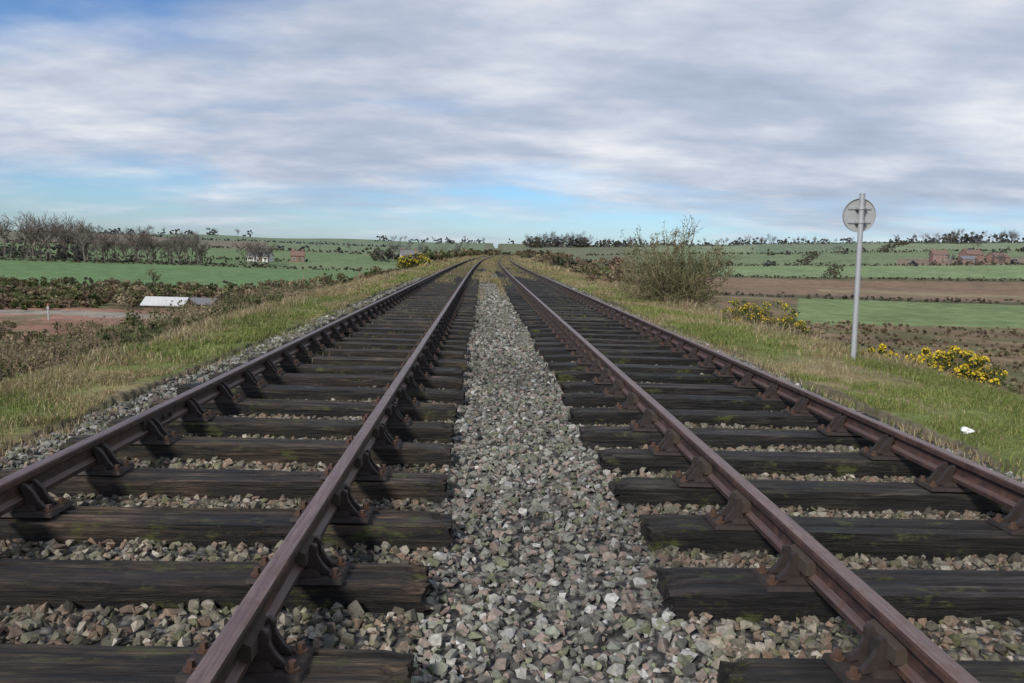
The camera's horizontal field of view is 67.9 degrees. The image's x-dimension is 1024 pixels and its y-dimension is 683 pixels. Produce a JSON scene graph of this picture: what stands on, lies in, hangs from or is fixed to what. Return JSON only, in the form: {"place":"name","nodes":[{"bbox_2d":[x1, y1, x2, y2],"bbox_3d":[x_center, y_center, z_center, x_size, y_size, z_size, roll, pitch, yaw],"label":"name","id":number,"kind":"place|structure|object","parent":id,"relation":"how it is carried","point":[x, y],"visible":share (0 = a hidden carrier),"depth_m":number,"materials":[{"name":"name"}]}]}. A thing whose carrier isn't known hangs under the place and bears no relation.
{"place":"outdoors","nodes":[
{"label":"outdoors","id":0,"kind":"place"},
{"bbox_2d":[0,229,1023,475],"bbox_3d":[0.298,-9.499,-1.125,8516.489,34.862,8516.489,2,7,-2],"label":"ground","id":1,"kind":"structure","parent":0,"point":[968,315],"depth_m":153.22,"materials":[{"name":"green plant"}]},
{"bbox_2d":[3,299,69,308],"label":"post and rail fence","id":2,"kind":"object","parent":1,"relation":"on","point":[5,303],"visible":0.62,"depth_m":76.95,"materials":[{"name":"brown wood"}]},
{"bbox_2d":[46,303,48,319],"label":"marker post","id":3,"kind":"object","parent":1,"relation":"on","point":[47,307],"visible":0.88,"depth_m":66.63,"materials":[{"name":"grey paint"}]},
{"bbox_2d":[140,296,190,310],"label":"white roofed shed","id":4,"kind":"structure","parent":1,"relation":"on","point":[150,302],"depth_m":79.67,"materials":[{"name":"white metal"}]},
{"bbox_2d":[189,297,219,308],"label":"timber shed","id":5,"kind":"structure","parent":1,"relation":"on","point":[199,301],"depth_m":82.14,"materials":[{"name":"stone"}]},
{"bbox_2d":[246,251,273,261],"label":"farm barn","id":6,"kind":"structure","parent":1,"relation":"on","point":[270,258],"depth_m":284.74,"materials":[{"name":"paint"}]},
{"bbox_2d":[291,256,304,261],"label":"walls","id":7,"kind":"structure","parent":1,"relation":"on","point":[297,259],"depth_m":293.45,"materials":[{"name":"red brick"}]},
{"bbox_2d":[290,251,304,255],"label":"roof","id":8,"kind":"structure","parent":7,"relation":"on","point":[297,253],"depth_m":293.92,"materials":[{"name":"tile"}]},
{"bbox_2d":[399,248,417,257],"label":"white cottage","id":9,"kind":"structure","parent":1,"relation":"on","point":[408,252],"depth_m":295.64,"materials":[{"name":"paint"}]},
{"bbox_2d":[3,268,1001,398],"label":"dead grass tufts","id":10,"kind":"object","parent":1,"relation":"on","point":[289,302],"visible":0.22,"depth_m":15.10,"materials":[{"name":"beige plant"}]},
{"bbox_2d":[0,210,1019,285],"bbox_3d":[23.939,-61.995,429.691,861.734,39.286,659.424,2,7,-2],"label":"distant bare trees","id":11,"kind":"object","parent":1,"relation":"on","point":[28,230],"visible":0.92,"depth_m":242.59,"materials":[{"name":"brown plant"}]},
{"bbox_2d":[0,255,1023,467],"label":"verge grass","id":12,"kind":"structure","parent":1,"relation":"on","point":[60,376],"depth_m":9.75,"materials":[{"name":"green plant"}]},
{"bbox_2d":[0,268,1023,682],"bbox_3d":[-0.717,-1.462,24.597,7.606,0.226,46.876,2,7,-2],"label":"ballast","id":13,"kind":"structure","parent":1,"relation":"on","point":[500,318],"depth_m":3.60,"materials":[{"name":"gravel"}]},
{"bbox_2d":[0,254,507,682],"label":"railway track","id":14,"kind":"structure","parent":13,"relation":"on","point":[412,363],"depth_m":3.84,"materials":[{"name":"wood"}]},
{"bbox_2d":[0,255,1023,480],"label":"track weeds","id":15,"kind":"object","parent":13,"relation":"on","point":[489,265],"visible":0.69,"depth_m":12.74,"materials":[{"name":"green plant"}]},
{"bbox_2d":[494,255,1023,682],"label":"railway track","id":16,"kind":"structure","parent":13,"relation":"on","point":[807,573],"depth_m":4.44,"materials":[{"name":"wood"}]},
{"bbox_2d":[0,227,1023,286],"bbox_3d":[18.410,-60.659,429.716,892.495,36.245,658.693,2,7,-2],"label":"distant woodland","id":17,"kind":"object","parent":1,"relation":"on","point":[560,243],"visible":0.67,"depth_m":571.35,"materials":[{"name":"green plant"}]},
{"bbox_2d":[0,230,1023,303],"bbox_3d":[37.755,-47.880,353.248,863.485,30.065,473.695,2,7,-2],"label":"hedgerow","id":18,"kind":"object","parent":1,"relation":"on","point":[831,271],"visible":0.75,"depth_m":296.94,"materials":[{"name":"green plant"}]},
{"bbox_2d":[0,248,1023,395],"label":"scrub","id":19,"kind":"object","parent":1,"relation":"on","point":[15,295],"depth_m":54.25,"materials":[{"name":"green plant"}]},
{"bbox_2d":[613,214,739,310],"bbox_3d":[5.128,-2.168,24.285,4.029,3.769,5.199,2,7,-2],"label":"hawthorn bush","id":20,"kind":"object","parent":1,"relation":"on","point":[681,282],"visible":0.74,"depth_m":23.76,"materials":[{"name":"green plant"}]},
{"bbox_2d":[721,298,813,335],"bbox_3d":[6.105,-0.537,18.281,2.546,1.346,1.640,2,7,-2],"label":"gorse bush","id":21,"kind":"object","parent":1,"relation":"on","point":[754,310],"visible":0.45,"depth_m":17.96,"materials":[{"name":"green plant"}]},
{"bbox_2d":[842,193,875,359],"bbox_3d":[5.079,-0.778,11.196,0.488,2.760,0.124,0,7,-2],"label":"round trackside sign","id":22,"kind":"object","parent":1,"relation":"on","point":[859,215],"visible":1,"depth_m":11.12,"materials":[{"name":"metal"}]},
{"bbox_2d":[861,344,899,360],"bbox_3d":[5.859,0.386,12.284,0.847,0.743,0.756,0,7,-15],"label":"gorse bush","id":23,"kind":"object","parent":1,"relation":"on","point":[882,348],"visible":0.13,"depth_m":12.14,"materials":[{"name":"yellow plant"}]},
{"bbox_2d":[928,248,948,262],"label":"brick farmhouse","id":24,"kind":"object","parent":1,"relation":"on","point":[939,256],"visible":0.95,"depth_m":375.77,"materials":[{"name":"brick"}]},
{"bbox_2d":[900,344,1007,386],"bbox_3d":[6.767,0.525,11.682,2.271,1.036,1.291,2,7,-2],"label":"gorse bush","id":25,"kind":"object","parent":1,"relation":"on","point":[942,359],"visible":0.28,"depth_m":11.49,"materials":[{"name":"yellow plant"}]},
{"bbox_2d":[956,256,977,263],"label":"brick barn","id":26,"kind":"structure","parent":1,"relation":"on","point":[965,259],"depth_m":366.12,"materials":[{"name":"stone"}]},
{"bbox_2d":[961,427,974,433],"bbox_3d":[3.844,0.751,6.442,0.103,0.067,0.112,2,7,-2],"label":"crumpled plastic bag","id":27,"kind":"object","parent":1,"relation":"on","point":[965,430],"visible":0.98,"depth_m":6.40,"materials":[{"name":"white plastic"}]},
{"bbox_2d":[959,250,983,261],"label":"walls","id":28,"kind":"structure","parent":1,"relation":"on","point":[963,253],"depth_m":372.13,"materials":[{"name":"red brick"}]},
{"bbox_2d":[961,249,984,254],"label":"roof","id":29,"kind":"structure","parent":28,"relation":"on","point":[974,252],"depth_m":372.39,"materials":[{"name":"tile"}]},
{"bbox_2d":[971,371,1015,392],"bbox_3d":[6.500,0.714,10.624,1.316,0.634,0.794,2,7,-2],"label":"gorse bush","id":30,"kind":"object","parent":1,"relation":"on","point":[979,375],"visible":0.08,"depth_m":10.57,"materials":[{"name":"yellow plant"}]},
{"bbox_2d":[985,252,1010,262],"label":"brick barn","id":31,"kind":"structure","parent":1,"relation":"on","point":[1005,259],"depth_m":371.01,"materials":[{"name":"brick"}]},
{"bbox_2d":[0,0,1023,247],"label":"sky","id":32,"kind":"structure","parent":0,"point":[498,121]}
]}

